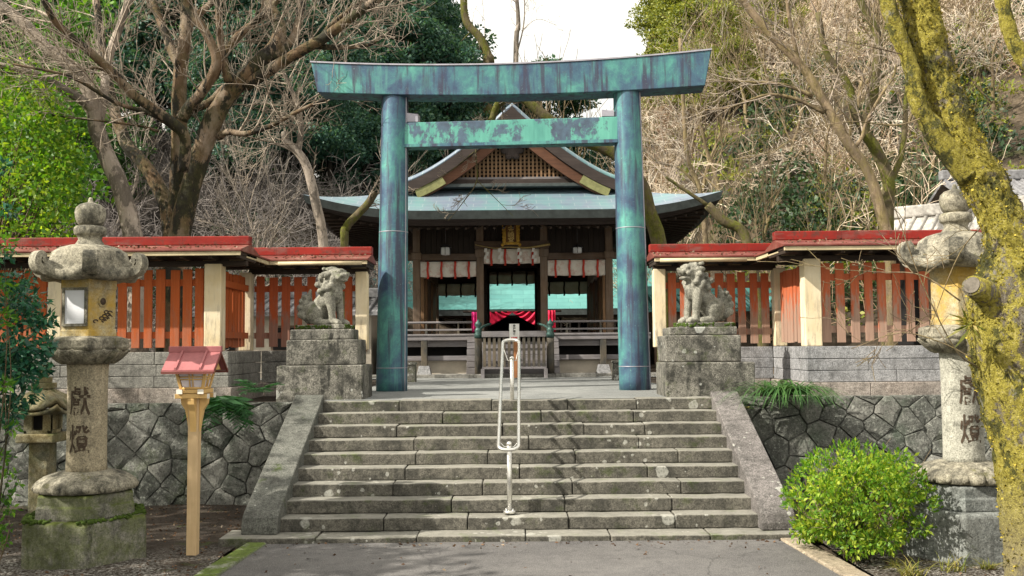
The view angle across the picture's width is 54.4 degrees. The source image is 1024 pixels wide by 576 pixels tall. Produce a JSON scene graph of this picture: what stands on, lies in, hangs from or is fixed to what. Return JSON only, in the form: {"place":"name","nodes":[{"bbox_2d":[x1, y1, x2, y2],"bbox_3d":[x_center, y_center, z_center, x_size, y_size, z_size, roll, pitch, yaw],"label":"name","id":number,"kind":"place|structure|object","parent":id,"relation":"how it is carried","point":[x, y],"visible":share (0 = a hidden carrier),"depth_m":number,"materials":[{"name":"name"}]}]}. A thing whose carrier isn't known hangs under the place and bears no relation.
{"place":"outdoors","nodes":[
{"label":"outdoors","id":0,"kind":"place"},
{"bbox_2d":[0,504,246,575],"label":"soil ground","id":1,"kind":"structure","parent":0,"point":[161,550],"depth_m":11.11,"materials":[{"name":"soil"}]},
{"bbox_2d":[0,232,23,501],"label":"young shrub","id":2,"kind":"object","parent":1,"relation":"on","point":[6,313],"visible":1,"depth_m":8.80,"materials":[{"name":"green plant"}]},
{"bbox_2d":[0,448,25,561],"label":"shrub","id":3,"kind":"object","parent":1,"relation":"on","point":[7,502],"visible":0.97,"depth_m":9.41,"materials":[{"name":"green plant"}]},
{"bbox_2d":[0,155,59,430],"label":"camellia shrub","id":4,"kind":"object","parent":1,"relation":"on","point":[24,360],"visible":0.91,"depth_m":9.18,"materials":[{"name":"green plant"}]},
{"bbox_2d":[6,362,66,512],"bbox_3d":[-5.802,1.950,12.311,0.654,2.129,0.654,-1,-3,0],"label":"stone lantern","id":5,"kind":"object","parent":1,"relation":"on","point":[43,434],"visible":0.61,"depth_m":12.18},
{"bbox_2d":[21,197,147,569],"bbox_3d":[-4.545,0.986,10.662,1.357,3.942,1.264,-1,-3,0],"label":"stone lantern","id":6,"kind":"object","parent":1,"relation":"on","point":[88,512],"visible":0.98,"depth_m":10.40,"materials":[{"name":"stone"}]},
{"bbox_2d":[0,402,291,505],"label":"rough stone wall","id":7,"kind":"structure","parent":1,"relation":"on","point":[147,445],"depth_m":14.14,"materials":[{"name":"stone"}]},
{"bbox_2d":[183,395,254,433],"bbox_3d":[-4.053,1.737,13.676,1.033,0.523,0.693,-1,-3,0],"label":"fern","id":8,"kind":"object","parent":7,"relation":"attached to","point":[239,406],"visible":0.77,"depth_m":13.56,"materials":[{"name":"green plant"}]},
{"bbox_2d":[161,346,227,555],"bbox_3d":[-3.412,1.764,10.698,0.569,2.272,0.543,-1,-3,0],"label":"wooden lamp post","id":9,"kind":"object","parent":1,"relation":"on","point":[194,369],"visible":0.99,"depth_m":10.63,"materials":[{"name":"brown wood"}]},
{"bbox_2d":[194,542,265,575],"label":"path curb","id":10,"kind":"structure","parent":1,"relation":"on","point":[222,565],"depth_m":10.13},
{"bbox_2d":[0,502,998,575],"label":"leaf litter","id":11,"kind":"object","parent":1,"relation":"on","point":[82,574],"visible":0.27,"depth_m":11.50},
{"bbox_2d":[244,380,375,401],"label":"terrace","id":12,"kind":"structure","parent":0,"point":[263,398],"depth_m":15.61,"materials":[{"name":"stone"}]},
{"bbox_2d":[0,55,104,350],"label":"maple tree","id":13,"kind":"object","parent":12,"relation":"on","point":[22,187],"visible":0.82,"depth_m":17.63,"materials":[{"name":"green plant"}]},
{"bbox_2d":[0,0,200,351],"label":"bare tree","id":14,"kind":"object","parent":12,"relation":"on","point":[114,172],"visible":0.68,"depth_m":18.46,"materials":[{"name":"brown plant"}]},
{"bbox_2d":[0,351,286,402],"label":"granite wall","id":15,"kind":"structure","parent":12,"relation":"on","point":[136,377],"depth_m":14.54,"materials":[{"name":"stone"}]},
{"bbox_2d":[0,236,376,350],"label":"roofed fence","id":16,"kind":"object","parent":15,"relation":"on","point":[224,309],"visible":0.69,"depth_m":14.83,"materials":[{"name":"brown wood"}]},
{"bbox_2d":[0,0,483,351],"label":"bare tree","id":17,"kind":"object","parent":12,"relation":"on","point":[177,201],"visible":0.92,"depth_m":18.85,"materials":[{"name":"brown plant"}]},
{"bbox_2d":[216,17,357,246],"bbox_3d":[-4.774,-1.840,21.373,2.977,8.051,2.693,1,-4,-24],"label":"bare tree","id":18,"kind":"object","parent":12,"relation":"on","point":[297,152],"visible":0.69,"depth_m":21.13,"materials":[{"name":"brown plant"}]},
{"bbox_2d":[276,329,371,401],"bbox_3d":[-2.824,1.170,15.104,1.267,1.081,1.058,-1,-3,0],"label":"stone pedestal","id":19,"kind":"object","parent":12,"relation":"on","point":[329,364],"visible":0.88,"depth_m":14.68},
{"bbox_2d":[295,267,354,329],"bbox_3d":[-2.860,0.158,15.160,0.897,0.953,0.450,-2,-4,24],"label":"guardian lion statue","id":20,"kind":"object","parent":19,"relation":"on","point":[324,308],"visible":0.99,"depth_m":14.99,"materials":[{"name":"stone"}]},
{"bbox_2d":[340,176,379,318],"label":"bare tree","id":21,"kind":"object","parent":12,"relation":"on","point":[358,213],"visible":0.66,"depth_m":19.55,"materials":[{"name":"brown plant"}]},
{"bbox_2d":[122,0,649,210],"label":"sky","id":22,"kind":"structure","parent":0,"point":[598,30],"materials":[{"name":"white"}]},
{"bbox_2d":[325,377,664,400],"bbox_3d":[0.056,1.877,19.123,5.520,0.001,9.600,-1,-3,0],"label":"landing","id":23,"kind":"object","parent":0,"point":[531,388],"visible":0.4,"depth_m":17.32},
{"bbox_2d":[310,48,711,391],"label":"torii gate","id":24,"kind":"structure","parent":23,"relation":"on","point":[626,83],"depth_m":17.20,"materials":[{"name":"teal metal"}]},
{"bbox_2d":[481,331,547,378],"bbox_3d":[0.051,1.587,23.748,1.576,1.112,0.500,-1,-3,0],"label":"picket barrier","id":25,"kind":"object","parent":23,"relation":"on","point":[505,334],"visible":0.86,"depth_m":23.73,"materials":[{"name":"grey wood"}]},
{"bbox_2d":[1,0,1023,575],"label":"ground","id":26,"kind":"structure","parent":0,"point":[1013,154],"depth_m":36.83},
{"bbox_2d":[0,0,138,352],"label":"leafy tree","id":27,"kind":"object","parent":26,"relation":"on","point":[77,109],"visible":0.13,"depth_m":23.83,"materials":[{"name":"green plant"}]},
{"bbox_2d":[40,71,161,224],"bbox_3d":[-15.187,-4.310,36.069,4.985,7.309,4.632,-3,-4,40],"label":"evergreen tree","id":28,"kind":"object","parent":26,"relation":"on","point":[114,143],"visible":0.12,"depth_m":35.75,"materials":[{"name":"green plant"}]},
{"bbox_2d":[50,0,178,91],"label":"evergreen tree","id":29,"kind":"object","parent":26,"relation":"on","point":[159,39],"visible":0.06,"depth_m":43.29,"materials":[{"name":"green plant"}]},
{"bbox_2d":[88,0,233,171],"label":"evergreen tree","id":30,"kind":"object","parent":26,"relation":"on","point":[130,54],"visible":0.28,"depth_m":41.04,"materials":[{"name":"green plant"}]},
{"bbox_2d":[107,22,214,236],"bbox_3d":[-13.102,-4.444,34.427,4.352,8.976,4.699,-2,-4,20],"label":"bare tree","id":31,"kind":"object","parent":26,"relation":"on","point":[136,176],"visible":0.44,"depth_m":35.00,"materials":[{"name":"brown plant"}]},
{"bbox_2d":[134,0,264,206],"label":"bare tree","id":32,"kind":"object","parent":26,"relation":"on","point":[225,125],"visible":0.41,"depth_m":37.23,"materials":[{"name":"brown plant"}]},
{"bbox_2d":[0,80,412,351],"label":"undergrowth","id":33,"kind":"object","parent":26,"relation":"on","point":[112,212],"visible":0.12,"depth_m":36.20,"materials":[{"name":"plant"}]},
{"bbox_2d":[59,133,376,351],"bbox_3d":[-12.867,-2.220,34.364,15.085,10.760,21.424,-1,-3,0],"label":"ground cover","id":34,"kind":"object","parent":26,"relation":"on","point":[273,170],"visible":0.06,"depth_m":37.69,"materials":[{"name":"brown plant"}]},
{"bbox_2d":[165,38,280,211],"bbox_3d":[-11.073,-5.997,38.203,4.310,7.523,4.537,-3,-4,41],"label":"evergreen tree","id":35,"kind":"object","parent":26,"relation":"on","point":[195,74],"visible":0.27,"depth_m":37.72,"materials":[{"name":"green plant"}]},
{"bbox_2d":[166,0,313,187],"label":"evergreen tree","id":36,"kind":"object","parent":26,"relation":"on","point":[236,19],"visible":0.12,"depth_m":39.27,"materials":[{"name":"green plant"}]},
{"bbox_2d":[195,102,285,276],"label":"bare tree","id":37,"kind":"object","parent":26,"relation":"on","point":[243,190],"visible":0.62,"depth_m":32.91,"materials":[{"name":"brown plant"}]},
{"bbox_2d":[189,120,315,285],"bbox_3d":[-8.014,-2.026,30.269,3.759,7.181,3.481,-1,-3,14],"label":"bare tree","id":38,"kind":"object","parent":26,"relation":"on","point":[272,228],"visible":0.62,"depth_m":30.27,"materials":[{"name":"brown plant"}]},
{"bbox_2d":[239,2,368,205],"bbox_3d":[-8.394,-7.269,40.234,5.112,8.922,5.380,-4,-4,43],"label":"evergreen tree","id":39,"kind":"object","parent":26,"relation":"on","point":[325,139],"visible":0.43,"depth_m":39.69,"materials":[{"name":"green plant"}]},
{"bbox_2d":[275,22,380,196],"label":"evergreen tree","id":40,"kind":"object","parent":26,"relation":"on","point":[359,55],"visible":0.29,"depth_m":42.13,"materials":[{"name":"green plant"}]},
{"bbox_2d":[306,15,421,179],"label":"evergreen tree","id":41,"kind":"object","parent":26,"relation":"on","point":[364,29],"visible":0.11,"depth_m":45.68,"materials":[{"name":"green plant"}]},
{"bbox_2d":[326,102,408,196],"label":"evergreen tree","id":42,"kind":"object","parent":26,"relation":"on","point":[364,136],"visible":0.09,"depth_m":43.11,"materials":[{"name":"green plant"}]},
{"bbox_2d":[322,48,434,194],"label":"evergreen tree","id":43,"kind":"object","parent":26,"relation":"on","point":[424,110],"visible":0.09,"depth_m":45.46,"materials":[{"name":"green plant"}]},
{"bbox_2d":[360,140,444,194],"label":"evergreen tree","id":44,"kind":"object","parent":26,"relation":"on","point":[413,152],"visible":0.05,"depth_m":44.04,"materials":[{"name":"green plant"}]},
{"bbox_2d":[366,4,455,175],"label":"evergreen tree","id":45,"kind":"object","parent":26,"relation":"on","point":[424,37],"visible":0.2,"depth_m":49.42,"materials":[{"name":"green plant"}]},
{"bbox_2d":[378,0,495,119],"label":"bare tree","id":46,"kind":"object","parent":26,"relation":"on","point":[476,33],"visible":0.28,"depth_m":51.69,"materials":[{"name":"brown plant"}]},
{"bbox_2d":[407,32,494,210],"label":"evergreen tree","id":47,"kind":"object","parent":26,"relation":"on","point":[458,49],"visible":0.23,"depth_m":49.92,"materials":[{"name":"green plant"}]},
{"bbox_2d":[406,0,496,119],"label":"evergreen tree","id":48,"kind":"object","parent":26,"relation":"on","point":[439,9],"visible":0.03,"depth_m":56.42,"materials":[{"name":"green plant"}]},
{"bbox_2d":[508,0,568,61],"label":"bare tree","id":49,"kind":"object","parent":26,"relation":"on","point":[517,42],"visible":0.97,"depth_m":52.81,"materials":[{"name":"brown plant"}]},
{"bbox_2d":[408,61,669,361],"bbox_3d":[0.282,-1.248,18.297,5.340,6.071,1.171,-1,-3,5],"label":"bare tree","id":50,"kind":"object","parent":26,"relation":"on","point":[655,228],"visible":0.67,"depth_m":18.48,"materials":[{"name":"brown plant"}]},
{"bbox_2d":[498,54,612,165],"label":"evergreen tree","id":51,"kind":"object","parent":26,"relation":"on","point":[592,153],"visible":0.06,"depth_m":62.05,"materials":[{"name":"green plant"}]},
{"bbox_2d":[624,0,668,46],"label":"hill tree","id":52,"kind":"object","parent":26,"relation":"on","point":[642,22],"visible":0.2,"depth_m":66.56,"materials":[{"name":"green plant"}]},
{"bbox_2d":[587,0,728,276],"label":"bare tree","id":53,"kind":"object","parent":26,"relation":"on","point":[687,157],"visible":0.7,"depth_m":30.21,"materials":[{"name":"beige plant"}]},
{"bbox_2d":[636,28,695,130],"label":"hill tree","id":54,"kind":"object","parent":26,"relation":"on","point":[675,34],"visible":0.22,"depth_m":50.16,"materials":[{"name":"green plant"}]},
{"bbox_2d":[641,0,701,49],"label":"hill tree","id":55,"kind":"object","parent":26,"relation":"on","point":[665,5],"visible":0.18,"depth_m":54.90,"materials":[{"name":"green plant"}]},
{"bbox_2d":[651,0,717,53],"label":"hill tree","id":56,"kind":"object","parent":26,"relation":"on","point":[680,6],"visible":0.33,"depth_m":50.51,"materials":[{"name":"green plant"}]},
{"bbox_2d":[650,2,739,209],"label":"bare tree","id":57,"kind":"object","parent":26,"relation":"on","point":[708,156],"visible":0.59,"depth_m":36.06,"materials":[{"name":"beige plant"}]},
{"bbox_2d":[667,42,733,126],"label":"hill tree","id":58,"kind":"object","parent":26,"relation":"on","point":[678,97],"visible":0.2,"depth_m":44.95,"materials":[{"name":"green plant"}]},
{"bbox_2d":[670,0,766,157],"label":"bare tree","id":59,"kind":"object","parent":26,"relation":"on","point":[703,106],"visible":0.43,"depth_m":44.07,"materials":[{"name":"beige plant"}]},
{"bbox_2d":[683,117,761,276],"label":"bare tree","id":60,"kind":"object","parent":26,"relation":"on","point":[735,233],"visible":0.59,"depth_m":28.67,"materials":[{"name":"beige plant"}]},
{"bbox_2d":[690,0,762,69],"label":"hill tree","id":61,"kind":"object","parent":26,"relation":"on","point":[718,22],"visible":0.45,"depth_m":48.11,"materials":[{"name":"green plant"}]},
{"bbox_2d":[682,0,771,125],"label":"bare tree","id":62,"kind":"object","parent":26,"relation":"on","point":[745,107],"visible":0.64,"depth_m":43.42,"materials":[{"name":"beige plant"}]},
{"bbox_2d":[688,23,771,192],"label":"bare tree","id":63,"kind":"object","parent":26,"relation":"on","point":[714,149],"visible":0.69,"depth_m":39.13,"materials":[{"name":"beige plant"}]},
{"bbox_2d":[710,35,767,117],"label":"hill tree","id":64,"kind":"object","parent":26,"relation":"on","point":[736,44],"visible":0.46,"depth_m":44.18,"materials":[{"name":"green plant"}]},
{"bbox_2d":[705,0,800,130],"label":"bare tree","id":65,"kind":"object","parent":26,"relation":"on","point":[762,62],"visible":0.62,"depth_m":40.26,"materials":[{"name":"beige plant"}]},
{"bbox_2d":[721,154,785,289],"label":"bare tree","id":66,"kind":"object","parent":26,"relation":"on","point":[757,241],"visible":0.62,"depth_m":28.09,"materials":[{"name":"beige plant"}]},
{"bbox_2d":[742,0,816,59],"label":"hill tree","id":67,"kind":"object","parent":26,"relation":"on","point":[780,14],"visible":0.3,"depth_m":48.59,"materials":[{"name":"brown plant"}]},
{"bbox_2d":[557,0,1023,340],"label":"undergrowth","id":68,"kind":"object","parent":26,"relation":"on","point":[671,110],"visible":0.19,"depth_m":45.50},
{"bbox_2d":[741,81,840,242],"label":"bare tree","id":69,"kind":"object","parent":26,"relation":"on","point":[772,202],"visible":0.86,"depth_m":30.75,"materials":[{"name":"beige plant"}]},
{"bbox_2d":[580,0,1023,330],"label":"undergrowth","id":70,"kind":"object","parent":26,"relation":"on","point":[835,41],"visible":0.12,"depth_m":39.67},
{"bbox_2d":[765,0,856,178],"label":"bare tree","id":71,"kind":"object","parent":26,"relation":"on","point":[792,146],"visible":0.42,"depth_m":36.65,"materials":[{"name":"beige plant"}]},
{"bbox_2d":[790,129,865,262],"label":"bare tree","id":72,"kind":"object","parent":26,"relation":"on","point":[829,218],"visible":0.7,"depth_m":28.01,"materials":[{"name":"beige plant"}]},
{"bbox_2d":[778,1,882,194],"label":"bare tree","id":73,"kind":"object","parent":26,"relation":"on","point":[825,151],"visible":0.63,"depth_m":32.68,"materials":[{"name":"beige plant"}]},
{"bbox_2d":[643,0,1023,325],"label":"ground cover","id":74,"kind":"object","parent":26,"relation":"on","point":[1012,88],"visible":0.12,"depth_m":36.99,"materials":[{"name":"green plant"}]},
{"bbox_2d":[670,0,1023,324],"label":"ground cover","id":75,"kind":"object","parent":26,"relation":"on","point":[786,221],"visible":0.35,"depth_m":32.70,"materials":[{"name":"brown plant"}]},
{"bbox_2d":[806,1,888,167],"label":"bare tree","id":76,"kind":"object","parent":26,"relation":"on","point":[850,123],"visible":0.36,"depth_m":34.75,"materials":[{"name":"beige plant"}]},
{"bbox_2d":[824,108,895,230],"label":"bare tree","id":77,"kind":"object","parent":26,"relation":"on","point":[852,211],"visible":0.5,"depth_m":29.55,"materials":[{"name":"beige plant"}]},
{"bbox_2d":[927,169,1023,203],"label":"building","id":78,"kind":"structure","parent":26,"relation":"on","point":[1017,178],"depth_m":27.20,"materials":[{"name":"white wood"}]},
{"bbox_2d":[942,0,1019,122],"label":"bare tree","id":79,"kind":"object","parent":26,"relation":"on","point":[992,71],"visible":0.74,"depth_m":33.02,"materials":[{"name":"beige plant"}]},
{"bbox_2d":[220,535,839,575],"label":"path","id":80,"kind":"structure","parent":0,"point":[671,558],"depth_m":10.14,"materials":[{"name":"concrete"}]},
{"bbox_2d":[218,391,804,549],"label":"stone staircase","id":81,"kind":"structure","parent":80,"relation":"on","point":[687,468],"depth_m":12.45,"materials":[{"name":"stone"}]},
{"bbox_2d":[497,338,520,513],"bbox_3d":[-0.024,1.684,12.960,0.280,2.075,2.874,-1,-3,1],"label":"metal handrail","id":82,"kind":"object","parent":81,"relation":"on","point":[509,449],"visible":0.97,"depth_m":12.36,"materials":[{"name":"silver metal"}]},
{"bbox_2d":[651,376,791,395],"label":"terrace","id":83,"kind":"structure","parent":0,"point":[653,379],"depth_m":21.31,"materials":[{"name":"stone"}]},
{"bbox_2d":[656,326,754,396],"bbox_3d":[2.898,1.127,15.063,1.307,1.069,1.058,-1,-3,0],"label":"stone pedestal","id":84,"kind":"object","parent":83,"relation":"on","point":[697,361],"visible":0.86,"depth_m":14.64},
{"bbox_2d":[673,261,734,326],"bbox_3d":[2.924,0.105,15.120,0.941,1.000,0.471,1,-4,-22],"label":"guardian lion statue","id":85,"kind":"object","parent":84,"relation":"on","point":[704,306],"visible":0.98,"depth_m":14.95,"materials":[{"name":"stone"}]},
{"bbox_2d":[642,131,772,378],"bbox_3d":[4.191,-0.829,22.624,3.358,6.049,1.690,-1,-3,0],"label":"bare tree","id":86,"kind":"object","parent":83,"relation":"on","point":[724,221],"visible":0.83,"depth_m":22.53,"materials":[{"name":"brown plant"}]},
{"bbox_2d":[663,0,909,345],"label":"bare tree","id":87,"kind":"object","parent":83,"relation":"on","point":[828,110],"visible":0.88,"depth_m":20.71,"materials":[{"name":"beige plant"}]},
{"bbox_2d":[741,345,940,395],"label":"granite wall","id":88,"kind":"structure","parent":83,"relation":"on","point":[912,370],"depth_m":14.54,"materials":[{"name":"stone"}]},
{"bbox_2d":[646,229,981,346],"bbox_3d":[7.651,0.032,15.731,10.700,1.716,2.820,-1,-3,0],"label":"roofed fence","id":89,"kind":"object","parent":88,"relation":"on","point":[797,293],"visible":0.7,"depth_m":14.85,"materials":[{"name":"brown wood"}]},
{"bbox_2d":[784,0,1022,345],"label":"bare tree","id":90,"kind":"object","parent":83,"relation":"on","point":[874,147],"visible":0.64,"depth_m":21.79,"materials":[{"name":"brown plant"}]},
{"bbox_2d":[790,498,1003,575],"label":"soil ground","id":91,"kind":"structure","parent":0,"point":[872,568],"depth_m":9.83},
{"bbox_2d":[781,538,869,575],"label":"path curb","id":92,"kind":"structure","parent":91,"relation":"on","point":[835,564],"depth_m":9.93,"materials":[{"name":"stone"}]},
{"bbox_2d":[778,437,943,563],"bbox_3d":[3.536,2.154,10.142,1.620,1.269,1.460,-1,-3,0],"label":"azalea bush","id":93,"kind":"object","parent":91,"relation":"on","point":[848,496],"visible":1,"depth_m":9.92,"materials":[{"name":"green plant"}]},
{"bbox_2d":[740,395,991,498],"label":"rough stone wall","id":94,"kind":"structure","parent":91,"relation":"on","point":[791,434],"depth_m":14.19,"materials":[{"name":"stone"}]},
{"bbox_2d":[707,379,855,409],"bbox_3d":[3.784,1.493,13.995,2.304,0.393,1.957,-1,-3,0],"label":"grass tuft","id":95,"kind":"object","parent":94,"relation":"on","point":[786,388],"visible":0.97,"depth_m":13.78,"materials":[{"name":"green plant"}]},
{"bbox_2d":[732,0,1023,575],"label":"mossy tree","id":96,"kind":"object","parent":91,"relation":"on","point":[941,107],"visible":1,"depth_m":9.22,"materials":[{"name":"green plant"}]},
{"bbox_2d":[897,184,1002,565],"bbox_3d":[4.742,0.856,10.516,1.361,3.942,1.248,-1,-3,0],"label":"stone lantern","id":97,"kind":"object","parent":91,"relation":"on","point":[964,519],"visible":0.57,"depth_m":10.28,"materials":[{"name":"stone"}]},
{"bbox_2d":[894,195,1023,345],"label":"tiled building","id":98,"kind":"structure","parent":0,"point":[921,217],"depth_m":22.77,"materials":[{"name":"white wood"}]},
{"bbox_2d":[898,270,930,345],"bbox_3d":[8.877,0.461,22.125,0.800,1.720,0.035,-3,-4,38],"label":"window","id":99,"kind":"structure","parent":98,"relation":"in","point":[904,342],"depth_m":22.12,"materials":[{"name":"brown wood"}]},
{"label":"courtyard","id":100,"kind":"structure","parent":0,"visible":0},
{"bbox_2d":[192,288,377,374],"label":"side building","id":101,"kind":"structure","parent":100,"relation":"on","point":[371,355],"depth_m":25.40,"materials":[{"name":"beige paint"}]},
{"bbox_2d":[371,259,651,339],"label":"hall","id":102,"kind":"structure","parent":100,"relation":"on","point":[507,297],"depth_m":39.97,"materials":[{"name":"teal"}]},
{"bbox_2d":[303,103,722,379],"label":"shrine hall","id":103,"kind":"structure","parent":100,"relation":"on","point":[552,181],"depth_m":25.23,"materials":[{"name":"wood"}]},
{"bbox_2d":[420,261,475,278],"bbox_3d":[-1.666,-0.462,26.014,1.462,0.454,0.062,-1,-3,0],"label":"shrine banner","id":104,"kind":"object","parent":103,"relation":"hanging from","point":[454,269],"visible":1,"depth_m":26.02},
{"bbox_2d":[484,249,539,265],"bbox_3d":[-0.004,-0.803,26.013,1.471,0.438,0.062,-1,-3,0],"label":"shrine banner","id":105,"kind":"object","parent":103,"relation":"hanging from","point":[508,256],"visible":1,"depth_m":26.01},
{"bbox_2d":[489,271,534,285],"bbox_3d":[0.000,-0.308,32.315,1.471,0.466,0.062,-1,-3,0],"label":"banner","id":106,"kind":"object","parent":103,"relation":"hanging from","point":[512,277],"visible":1,"depth_m":32.32,"materials":[{"name":"fabric"}]},
{"bbox_2d":[548,282,586,295],"bbox_3d":[1.689,0.025,32.295,1.504,0.455,0.062,-1,-3,0],"label":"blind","id":107,"kind":"object","parent":103,"relation":"hanging from","point":[564,288],"visible":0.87,"depth_m":32.30,"materials":[{"name":"fabric"}]},
{"bbox_2d":[548,260,604,277],"bbox_3d":[1.685,-0.504,26.015,1.504,0.463,0.062,-1,-3,0],"label":"shrine banner","id":108,"kind":"object","parent":103,"relation":"hanging from","point":[569,268],"visible":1,"depth_m":26.02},
{"bbox_2d":[648,286,771,363],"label":"side building","id":109,"kind":"structure","parent":100,"relation":"on","point":[653,354],"depth_m":27.69,"materials":[{"name":"brown wood"}]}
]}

